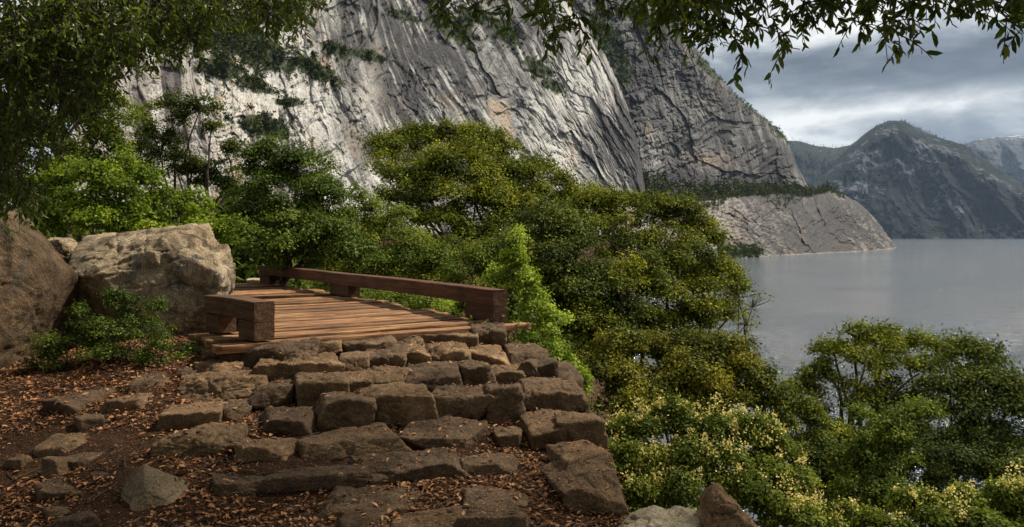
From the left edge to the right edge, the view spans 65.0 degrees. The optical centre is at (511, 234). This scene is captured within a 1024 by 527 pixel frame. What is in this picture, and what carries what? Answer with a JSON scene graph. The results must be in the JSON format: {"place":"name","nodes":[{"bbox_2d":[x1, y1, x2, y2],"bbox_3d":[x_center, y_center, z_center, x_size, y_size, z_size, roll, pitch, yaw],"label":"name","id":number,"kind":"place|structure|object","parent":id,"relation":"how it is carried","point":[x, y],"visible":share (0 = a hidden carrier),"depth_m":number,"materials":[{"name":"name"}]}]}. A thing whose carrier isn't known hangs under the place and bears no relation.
{"place":"outdoors","nodes":[
{"label":"outdoors","id":0,"kind":"place"},
{"bbox_2d":[0,233,655,526],"bbox_3d":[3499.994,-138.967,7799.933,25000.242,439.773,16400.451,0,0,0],"label":"ground","id":1,"kind":"structure","parent":0,"point":[114,515],"depth_m":5.49,"materials":[{"name":"soil"}]},
{"bbox_2d":[4,455,32,469],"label":"loose stone","id":2,"kind":"object","parent":1,"relation":"on","point":[21,462],"visible":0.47,"depth_m":5.58,"materials":[{"name":"stone"}]},
{"bbox_2d":[0,206,79,368],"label":"boulder","id":3,"kind":"object","parent":1,"relation":"on","point":[39,281],"visible":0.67,"depth_m":7.96,"materials":[{"name":"brown stone"}]},
{"bbox_2d":[43,506,69,518],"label":"loose stone","id":4,"kind":"object","parent":1,"relation":"on","point":[56,511],"visible":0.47,"depth_m":4.87,"materials":[{"name":"stone"}]},
{"bbox_2d":[41,456,73,477],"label":"loose stone","id":5,"kind":"object","parent":1,"relation":"on","point":[51,466],"visible":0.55,"depth_m":5.40,"materials":[{"name":"stone"}]},
{"bbox_2d":[34,476,86,500],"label":"loose stone","id":6,"kind":"object","parent":1,"relation":"on","point":[45,492],"visible":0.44,"depth_m":5.09,"materials":[{"name":"stone"}]},
{"bbox_2d":[33,432,89,456],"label":"loose stone","id":7,"kind":"object","parent":1,"relation":"on","point":[57,443],"visible":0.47,"depth_m":5.79,"materials":[{"name":"stone"}]},
{"bbox_2d":[48,237,77,262],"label":"boulder","id":8,"kind":"object","parent":1,"relation":"on","point":[64,247],"visible":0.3,"depth_m":9.77,"materials":[{"name":"beige stone"}]},
{"bbox_2d":[52,510,100,526],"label":"loose stone","id":9,"kind":"object","parent":1,"relation":"on","point":[84,518],"visible":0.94,"depth_m":4.71,"materials":[{"name":"stone"}]},
{"bbox_2d":[41,388,115,413],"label":"loose stone","id":10,"kind":"object","parent":1,"relation":"on","point":[72,405],"visible":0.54,"depth_m":6.46,"materials":[{"name":"stone"}]},
{"bbox_2d":[0,73,157,238],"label":"oak tree","id":11,"kind":"object","parent":1,"relation":"on","point":[111,134],"visible":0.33,"depth_m":14.83,"materials":[{"name":"green plant"}]},
{"bbox_2d":[67,451,103,468],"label":"loose stone","id":12,"kind":"object","parent":1,"relation":"on","point":[81,459],"visible":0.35,"depth_m":5.53,"materials":[{"name":"stone"}]},
{"bbox_2d":[73,414,105,431],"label":"loose stone","id":13,"kind":"object","parent":1,"relation":"on","point":[85,422],"visible":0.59,"depth_m":6.12,"materials":[{"name":"stone"}]},
{"bbox_2d":[20,284,203,370],"bbox_3d":[-3.725,0.979,7.625,1.743,1.019,0.873,0,0,0],"label":"shrub","id":14,"kind":"object","parent":1,"relation":"on","point":[97,328],"visible":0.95,"depth_m":7.58,"materials":[{"name":"green plant"}]},
{"bbox_2d":[100,392,151,412],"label":"loose stone","id":15,"kind":"object","parent":1,"relation":"on","point":[140,400],"visible":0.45,"depth_m":6.38,"materials":[{"name":"stone"}]},
{"bbox_2d":[74,47,207,206],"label":"rock buttress","id":16,"kind":"object","parent":1,"relation":"on","point":[137,87],"visible":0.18,"depth_m":280.64,"materials":[{"name":"stone"}]},
{"bbox_2d":[22,139,269,245],"bbox_3d":[-5.811,-0.014,12.446,3.927,3.043,1.852,0,0,0],"label":"shrub","id":17,"kind":"object","parent":1,"relation":"on","point":[82,212],"visible":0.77,"depth_m":12.46,"materials":[{"name":"green plant"}]},
{"bbox_2d":[127,371,169,393],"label":"loose stone","id":18,"kind":"object","parent":1,"relation":"on","point":[139,383],"visible":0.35,"depth_m":6.88,"materials":[{"name":"stone"}]},
{"bbox_2d":[68,223,235,340],"bbox_3d":[-4.219,0.718,9.264,2.138,1.728,1.611,0,0,0],"label":"boulder","id":19,"kind":"object","parent":1,"relation":"on","point":[188,267],"visible":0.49,"depth_m":8.79,"materials":[{"name":"beige stone"}]},
{"bbox_2d":[121,464,187,510],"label":"loose stone","id":20,"kind":"object","parent":1,"relation":"on","point":[143,489],"visible":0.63,"depth_m":4.97,"materials":[{"name":"beige stone"}]},
{"bbox_2d":[103,87,250,224],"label":"twisted tree","id":21,"kind":"object","parent":1,"relation":"on","point":[190,165],"visible":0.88,"depth_m":17.59,"materials":[{"name":"green plant"}]},
{"bbox_2d":[176,367,200,377],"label":"loose stone","id":22,"kind":"object","parent":1,"relation":"on","point":[184,371],"visible":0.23,"depth_m":7.09,"materials":[{"name":"stone"}]},
{"bbox_2d":[157,400,223,429],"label":"step stone","id":23,"kind":"object","parent":1,"relation":"on","point":[186,416],"visible":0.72,"depth_m":6.04,"materials":[{"name":"stone"}]},
{"bbox_2d":[150,421,247,457],"bbox_3d":[-2.226,1.512,5.757,0.623,0.265,0.433,3,-1,-11],"label":"step stone","id":24,"kind":"object","parent":1,"relation":"on","point":[216,438],"visible":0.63,"depth_m":5.60,"materials":[{"name":"stone"}]},
{"bbox_2d":[193,359,243,372],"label":"loose stone","id":25,"kind":"object","parent":1,"relation":"on","point":[212,365],"visible":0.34,"depth_m":7.18,"materials":[{"name":"stone"}]},
{"bbox_2d":[176,370,267,401],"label":"step stone","id":26,"kind":"object","parent":1,"relation":"on","point":[223,385],"visible":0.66,"depth_m":6.65,"materials":[{"name":"stone"}]},
{"bbox_2d":[222,399,252,420],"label":"step stone","id":27,"kind":"object","parent":1,"relation":"on","point":[229,412],"visible":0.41,"depth_m":6.32,"materials":[{"name":"stone"}]},
{"bbox_2d":[211,472,271,497],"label":"step stone","id":28,"kind":"object","parent":1,"relation":"on","point":[249,485],"visible":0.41,"depth_m":5.11,"materials":[{"name":"stone"}]},
{"bbox_2d":[233,437,297,462],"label":"step stone","id":29,"kind":"object","parent":1,"relation":"on","point":[279,449],"visible":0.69,"depth_m":5.55,"materials":[{"name":"stone"}]},
{"bbox_2d":[247,378,294,409],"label":"step stone","id":30,"kind":"object","parent":1,"relation":"on","point":[274,395],"visible":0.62,"depth_m":6.51,"materials":[{"name":"stone"}]},
{"bbox_2d":[239,336,320,366],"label":"step stone","id":31,"kind":"object","parent":1,"relation":"on","point":[304,350],"visible":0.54,"depth_m":7.29,"materials":[{"name":"stone"}]},
{"bbox_2d":[260,406,316,435],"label":"step stone","id":32,"kind":"object","parent":1,"relation":"on","point":[296,423],"visible":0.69,"depth_m":6.04,"materials":[{"name":"stone"}]},
{"bbox_2d":[0,362,591,526],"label":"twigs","id":33,"kind":"object","parent":1,"relation":"on","point":[542,495],"visible":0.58,"depth_m":5.42,"materials":[{"name":"wood"}]},
{"bbox_2d":[253,352,344,380],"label":"step stone","id":34,"kind":"object","parent":1,"relation":"on","point":[274,369],"visible":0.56,"depth_m":6.99,"materials":[{"name":"stone"}]},
{"bbox_2d":[186,196,415,292],"bbox_3d":[-4.981,0.285,19.591,6.093,2.660,3.302,0,0,0],"label":"shrub","id":35,"kind":"object","parent":1,"relation":"on","point":[227,210],"visible":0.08,"depth_m":18.80,"materials":[{"name":"green plant"}]},
{"bbox_2d":[214,128,390,286],"bbox_3d":[-4.165,0.321,15.744,2.829,4.937,3.226,0,0,-30],"label":"oak tree","id":36,"kind":"object","parent":1,"relation":"on","point":[292,226],"visible":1,"depth_m":15.38,"materials":[{"name":"green plant"}]},
{"bbox_2d":[257,464,369,492],"bbox_3d":[-1.296,1.633,5.269,0.704,0.201,0.294,0,-1,-13],"label":"step stone","id":37,"kind":"object","parent":1,"relation":"on","point":[309,479],"visible":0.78,"depth_m":5.17,"materials":[{"name":"stone"}]},
{"bbox_2d":[0,321,630,526],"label":"leaf litter","id":38,"kind":"object","parent":1,"relation":"on","point":[546,521],"visible":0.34,"depth_m":5.43,"materials":[{"name":"brown plant"}]},
{"bbox_2d":[293,372,349,406],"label":"step stone","id":39,"kind":"object","parent":1,"relation":"on","point":[308,392],"visible":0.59,"depth_m":6.51,"materials":[{"name":"stone"}]},
{"bbox_2d":[319,339,343,354],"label":"step stone","id":40,"kind":"object","parent":1,"relation":"on","point":[335,346],"visible":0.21,"depth_m":7.64,"materials":[{"name":"stone"}]},
{"bbox_2d":[314,391,376,429],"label":"step stone","id":41,"kind":"object","parent":1,"relation":"on","point":[340,409],"visible":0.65,"depth_m":6.17,"materials":[{"name":"stone"}]},
{"bbox_2d":[296,422,412,463],"bbox_3d":[-1.119,1.552,5.846,0.934,0.258,0.598,-2,1,-5],"label":"step stone","id":42,"kind":"object","parent":1,"relation":"on","point":[356,446],"visible":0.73,"depth_m":5.68,"materials":[{"name":"stone"}]},
{"bbox_2d":[339,351,369,371],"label":"step stone","id":43,"kind":"object","parent":1,"relation":"on","point":[357,360],"visible":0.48,"depth_m":7.18,"materials":[{"name":"stone"}]},
{"bbox_2d":[188,265,530,360],"bbox_3d":[-3.710,0.962,11.888,3.442,0.714,9.098,0,0,-33],"label":"footbridge","id":44,"kind":"object","parent":1,"relation":"on","point":[268,309],"visible":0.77,"depth_m":9.22,"materials":[{"name":"wood"}]},
{"bbox_2d":[337,506,388,526],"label":"step stone","id":45,"kind":"object","parent":1,"relation":"on","point":[352,518],"visible":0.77,"depth_m":4.74,"materials":[{"name":"stone"}]},
{"bbox_2d":[342,331,396,351],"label":"step stone","id":46,"kind":"object","parent":1,"relation":"on","point":[364,344],"visible":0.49,"depth_m":7.72,"materials":[{"name":"stone"}]},
{"bbox_2d":[318,483,423,518],"bbox_3d":[-0.861,1.701,5.103,0.730,0.177,0.577,1,3,-5],"label":"step stone","id":47,"kind":"object","parent":1,"relation":"on","point":[338,503],"visible":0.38,"depth_m":4.98,"materials":[{"name":"stone"}]},
{"bbox_2d":[343,365,409,392],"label":"step stone","id":48,"kind":"object","parent":1,"relation":"on","point":[375,374],"visible":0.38,"depth_m":6.98,"materials":[{"name":"stone"}]},
{"bbox_2d":[366,344,406,366],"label":"step stone","id":49,"kind":"object","parent":1,"relation":"on","point":[397,356],"visible":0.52,"depth_m":7.37,"materials":[{"name":"stone"}]},
{"bbox_2d":[353,381,438,425],"bbox_3d":[-0.955,1.403,6.571,0.666,0.340,0.741,1,-2,-14],"label":"step stone","id":50,"kind":"object","parent":1,"relation":"on","point":[412,406],"visible":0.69,"depth_m":6.30,"materials":[{"name":"stone"}]},
{"bbox_2d":[397,336,424,345],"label":"step stone","id":51,"kind":"object","parent":1,"relation":"on","point":[412,340],"visible":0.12,"depth_m":8.12,"materials":[{"name":"stone"}]},
{"bbox_2d":[312,279,512,338],"bbox_3d":[-1.818,1.993,13.116,1.425,2.652,6.299,0,0,-33],"label":"shrub","id":52,"kind":"object","parent":1,"relation":"on","point":[414,301],"visible":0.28,"depth_m":12.61,"materials":[{"name":"green plant"}]},
{"bbox_2d":[45,182,781,526],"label":"undergrowth","id":53,"kind":"object","parent":1,"relation":"on","point":[251,266],"visible":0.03,"depth_m":17.00,"materials":[{"name":"green plant"}]},
{"bbox_2d":[361,448,471,484],"bbox_3d":[-0.597,1.609,5.466,0.860,0.223,0.396,-2,0,-8],"label":"step stone","id":54,"kind":"object","parent":1,"relation":"on","point":[434,463],"visible":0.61,"depth_m":5.34,"materials":[{"name":"stone"}]},
{"bbox_2d":[322,180,515,283],"bbox_3d":[-2.032,1.537,16.752,4.381,5.465,2.114,0,0,14],"label":"bush","id":55,"kind":"object","parent":1,"relation":"on","point":[484,251],"visible":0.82,"depth_m":16.58,"materials":[{"name":"green plant"}]},
{"bbox_2d":[406,343,431,365],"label":"step stone","id":56,"kind":"object","parent":1,"relation":"on","point":[416,356],"visible":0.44,"depth_m":7.51,"materials":[{"name":"stone"}]},
{"bbox_2d":[390,505,465,526],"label":"step stone","id":57,"kind":"object","parent":1,"relation":"on","point":[427,519],"visible":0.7,"depth_m":4.72,"materials":[{"name":"stone"}]},
{"bbox_2d":[221,203,636,365],"bbox_3d":[-2.173,2.267,19.532,11.976,6.924,4.735,0,0,32],"label":"shrub","id":58,"kind":"object","parent":1,"relation":"on","point":[577,344],"visible":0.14,"depth_m":16.47,"materials":[{"name":"green plant"}]},
{"bbox_2d":[404,361,462,392],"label":"step stone","id":59,"kind":"object","parent":1,"relation":"on","point":[445,375],"visible":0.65,"depth_m":7.10,"materials":[{"name":"stone"}]},
{"bbox_2d":[397,415,487,449],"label":"step stone","id":60,"kind":"object","parent":1,"relation":"on","point":[454,432],"visible":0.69,"depth_m":6.01,"materials":[{"name":"stone"}]},
{"bbox_2d":[425,341,471,361],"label":"step stone","id":61,"kind":"object","parent":1,"relation":"on","point":[448,353],"visible":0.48,"depth_m":7.63,"materials":[{"name":"stone"}]},
{"bbox_2d":[423,331,478,348],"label":"step stone","id":62,"kind":"object","parent":1,"relation":"on","point":[472,340],"visible":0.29,"depth_m":8.29,"materials":[{"name":"stone"}]},
{"bbox_2d":[432,384,497,419],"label":"step stone","id":63,"kind":"object","parent":1,"relation":"on","point":[474,404],"visible":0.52,"depth_m":6.49,"materials":[{"name":"stone"}]},
{"bbox_2d":[457,359,497,386],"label":"step stone","id":64,"kind":"object","parent":1,"relation":"on","point":[473,373],"visible":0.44,"depth_m":7.19,"materials":[{"name":"stone"}]},
{"bbox_2d":[353,111,610,295],"bbox_3d":[-0.753,1.672,23.219,7.974,11.033,5.894,0,0,0],"label":"oak tree","id":65,"kind":"object","parent":1,"relation":"on","point":[482,150],"visible":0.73,"depth_m":22.31,"materials":[{"name":"green plant"}]},
{"bbox_2d":[468,321,506,349],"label":"step stone","id":66,"kind":"object","parent":1,"relation":"on","point":[487,335],"visible":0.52,"depth_m":8.49,"materials":[{"name":"stone"}]},
{"bbox_2d":[460,452,518,475],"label":"step stone","id":67,"kind":"object","parent":1,"relation":"on","point":[502,464],"visible":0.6,"depth_m":5.43,"materials":[{"name":"stone"}]},
{"bbox_2d":[469,343,510,364],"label":"step stone","id":68,"kind":"object","parent":1,"relation":"on","point":[493,354],"visible":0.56,"depth_m":7.82,"materials":[{"name":"stone"}]},
{"bbox_2d":[454,500,531,526],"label":"step stone","id":69,"kind":"object","parent":1,"relation":"on","point":[503,518],"visible":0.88,"depth_m":4.67,"materials":[{"name":"stone"}]},
{"bbox_2d":[462,484,528,508],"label":"step stone","id":70,"kind":"object","parent":1,"relation":"on","point":[472,498],"visible":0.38,"depth_m":5.01,"materials":[{"name":"stone"}]},
{"bbox_2d":[483,382,527,422],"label":"step stone","id":71,"kind":"object","parent":1,"relation":"on","point":[507,405],"visible":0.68,"depth_m":6.55,"materials":[{"name":"stone"}]},
{"bbox_2d":[491,364,525,384],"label":"step stone","id":72,"kind":"object","parent":1,"relation":"on","point":[505,374],"visible":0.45,"depth_m":7.34,"materials":[{"name":"stone"}]},
{"bbox_2d":[492,426,525,447],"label":"step stone","id":73,"kind":"object","parent":1,"relation":"on","point":[515,436],"visible":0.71,"depth_m":6.05,"materials":[{"name":"stone"}]},
{"bbox_2d":[0,0,1023,241],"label":"oak tree","id":74,"kind":"object","parent":1,"relation":"on","point":[81,44],"visible":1,"depth_m":4.94,"materials":[{"name":"green plant"}]},
{"bbox_2d":[428,223,598,399],"bbox_3d":[-0.090,1.654,10.883,2.682,3.625,0.933,0,0,28],"label":"sapling","id":75,"kind":"object","parent":1,"relation":"on","point":[516,272],"visible":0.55,"depth_m":10.54,"materials":[{"name":"green plant"}]},
{"bbox_2d":[503,343,547,364],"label":"step stone","id":76,"kind":"object","parent":1,"relation":"on","point":[514,355],"visible":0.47,"depth_m":8.13,"materials":[{"name":"stone"}]},
{"bbox_2d":[517,359,541,377],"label":"step stone","id":77,"kind":"object","parent":1,"relation":"on","point":[529,367],"visible":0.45,"depth_m":7.44,"materials":[{"name":"stone"}]},
{"bbox_2d":[519,409,567,448],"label":"step stone","id":78,"kind":"object","parent":1,"relation":"on","point":[541,435],"visible":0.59,"depth_m":6.05,"materials":[{"name":"stone"}]},
{"bbox_2d":[537,357,558,377],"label":"step stone","id":79,"kind":"object","parent":1,"relation":"on","point":[547,366],"visible":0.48,"depth_m":7.50,"materials":[{"name":"stone"}]},
{"bbox_2d":[518,360,585,396],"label":"rock","id":80,"kind":"object","parent":1,"relation":"on","point":[567,370],"visible":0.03,"depth_m":7.62,"materials":[{"name":"stone"}]},
{"bbox_2d":[518,377,589,411],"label":"step stone","id":81,"kind":"object","parent":1,"relation":"on","point":[564,395],"visible":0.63,"depth_m":6.75,"materials":[{"name":"stone"}]},
{"bbox_2d":[489,191,644,350],"bbox_3d":[1.028,2.894,16.760,3.904,7.630,2.432,0,0,40],"label":"oak tree","id":82,"kind":"object","parent":1,"relation":"on","point":[572,228],"visible":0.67,"depth_m":16.20,"materials":[{"name":"green plant"}]},
{"bbox_2d":[546,439,612,466],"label":"step stone","id":83,"kind":"object","parent":1,"relation":"on","point":[566,458],"visible":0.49,"depth_m":5.53,"materials":[{"name":"stone"}]},
{"bbox_2d":[554,411,607,448],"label":"step stone","id":84,"kind":"object","parent":1,"relation":"on","point":[590,427],"visible":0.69,"depth_m":6.02,"materials":[{"name":"stone"}]},
{"bbox_2d":[542,455,628,515],"bbox_3d":[0.487,1.649,5.210,0.496,0.306,0.643,-1,-1,-10],"label":"step stone","id":85,"kind":"object","parent":1,"relation":"on","point":[584,492],"visible":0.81,"depth_m":5.02,"materials":[{"name":"stone"}]},
{"bbox_2d":[561,175,758,474],"bbox_3d":[3.177,3.436,17.831,4.679,9.754,4.743,0,0,12],"label":"oak tree","id":86,"kind":"object","parent":1,"relation":"on","point":[661,267],"visible":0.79,"depth_m":17.75,"materials":[{"name":"green plant"}]},
{"bbox_2d":[619,505,701,526],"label":"rock","id":87,"kind":"object","parent":1,"relation":"on","point":[658,516],"visible":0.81,"depth_m":4.85,"materials":[{"name":"stone"}]},
{"bbox_2d":[580,316,779,505],"bbox_3d":[2.670,3.480,12.462,3.510,4.456,2.330,0,0,-36],"label":"oak tree","id":88,"kind":"object","parent":1,"relation":"on","point":[695,370],"visible":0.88,"depth_m":12.10,"materials":[{"name":"green plant"}]},
{"bbox_2d":[599,391,830,526],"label":"flowering shrub","id":89,"kind":"object","parent":1,"relation":"on","point":[772,488],"visible":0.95,"depth_m":7.08,"materials":[{"name":"green plant"}]},
{"bbox_2d":[693,482,757,526],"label":"rock","id":90,"kind":"object","parent":1,"relation":"on","point":[719,506],"visible":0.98,"depth_m":4.64,"materials":[{"name":"stone"}]},
{"bbox_2d":[684,285,777,507],"bbox_3d":[4.330,4.737,17.121,1.086,7.471,2.772,0,0,-32],"label":"bare tree","id":91,"kind":"object","parent":1,"relation":"on","point":[745,317],"visible":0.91,"depth_m":16.45,"materials":[{"name":"green plant"}]},
{"bbox_2d":[737,357,918,526],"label":"oak tree","id":92,"kind":"object","parent":1,"relation":"on","point":[787,396],"visible":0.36,"depth_m":12.77,"materials":[{"name":"green plant"}]},
{"bbox_2d":[769,315,960,516],"bbox_3d":[6.900,5.865,15.234,3.967,8.632,2.543,0,0,0],"label":"oak tree","id":93,"kind":"object","parent":1,"relation":"on","point":[889,339],"visible":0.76,"depth_m":15.26,"materials":[{"name":"green plant"}]},
{"bbox_2d":[815,389,951,518],"bbox_3d":[4.449,3.659,9.547,1.773,3.558,1.050,0,0,-35],"label":"shrub","id":94,"kind":"object","parent":1,"relation":"on","point":[865,451],"visible":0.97,"depth_m":9.43,"materials":[{"name":"green plant"}]},
{"bbox_2d":[789,415,1023,526],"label":"shrub","id":95,"kind":"object","parent":1,"relation":"on","point":[943,463],"visible":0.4,"depth_m":12.44,"materials":[{"name":"green plant"}]},
{"bbox_2d":[817,458,1023,526],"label":"flowering shrub","id":96,"kind":"object","parent":1,"relation":"on","point":[961,505],"visible":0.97,"depth_m":6.83,"materials":[{"name":"green plant"}]},
{"bbox_2d":[875,324,1023,526],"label":"oak tree","id":97,"kind":"object","parent":1,"relation":"on","point":[1005,389],"visible":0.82,"depth_m":13.30,"materials":[{"name":"green plant"}]},
{"bbox_2d":[98,0,644,234],"bbox_3d":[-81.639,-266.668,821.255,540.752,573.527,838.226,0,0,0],"label":"cliff","id":98,"kind":"structure","parent":0,"point":[488,76],"depth_m":814.13,"materials":[{"name":"stone"}]},
{"bbox_2d":[190,0,624,172],"bbox_3d":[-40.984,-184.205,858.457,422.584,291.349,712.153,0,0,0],"label":"scrub","id":99,"kind":"object","parent":98,"relation":"on","point":[217,71],"visible":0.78,"depth_m":620.80,"materials":[{"name":"plant"}]},
{"bbox_2d":[0,0,1023,233],"label":"sky","id":100,"kind":"structure","parent":0,"point":[966,92],"materials":[{"name":"grey"}]},
{"bbox_2d":[571,0,807,198],"bbox_3d":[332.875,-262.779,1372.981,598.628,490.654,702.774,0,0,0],"label":"cliff","id":101,"kind":"structure","parent":0,"point":[689,123],"depth_m":1390.50,"materials":[{"name":"stone"}]},
{"bbox_2d":[580,0,788,145],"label":"scrub","id":102,"kind":"object","parent":101,"relation":"on","point":[693,56],"visible":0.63,"depth_m":1392.20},
{"bbox_2d":[618,191,895,258],"bbox_3d":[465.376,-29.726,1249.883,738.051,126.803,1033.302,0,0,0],"label":"rock shelf","id":103,"kind":"object","parent":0,"point":[861,233],"visible":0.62,"depth_m":1215.66,"materials":[{"name":"stone"}]},
{"bbox_2d":[636,167,880,258],"bbox_3d":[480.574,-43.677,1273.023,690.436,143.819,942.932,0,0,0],"label":"scrub","id":104,"kind":"object","parent":103,"relation":"on","point":[793,190],"visible":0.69,"depth_m":1227.59,"materials":[{"name":"plant"}]},
{"bbox_2d":[789,141,849,184],"bbox_3d":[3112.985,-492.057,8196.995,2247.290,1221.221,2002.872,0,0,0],"label":"hill","id":105,"kind":"structure","parent":0,"point":[812,163],"depth_m":8178.08,"materials":[{"name":"stone"}]},
{"bbox_2d":[787,119,1023,187],"bbox_3d":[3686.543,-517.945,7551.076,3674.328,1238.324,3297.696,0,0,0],"label":"treeline","id":106,"kind":"object","parent":105,"relation":"on","point":[816,179],"visible":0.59,"depth_m":6614.26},
{"bbox_2d":[629,239,1023,526],"bbox_3d":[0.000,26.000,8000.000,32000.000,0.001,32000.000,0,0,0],"label":"water","id":107,"kind":"structure","parent":0,"point":[955,284],"depth_m":334.19,"materials":[{"name":"grey liquid"}]},
{"bbox_2d":[808,120,1023,238],"bbox_3d":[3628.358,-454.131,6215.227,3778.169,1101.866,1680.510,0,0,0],"label":"hill","id":108,"kind":"structure","parent":0,"point":[903,183],"depth_m":5971.55,"materials":[{"name":"stone"}]},
{"bbox_2d":[964,135,1023,182],"bbox_3d":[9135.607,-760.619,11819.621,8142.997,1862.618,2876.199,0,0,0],"label":"mountain","id":109,"kind":"structure","parent":0,"point":[1005,153],"depth_m":11828.38,"materials":[{"name":"stone"}]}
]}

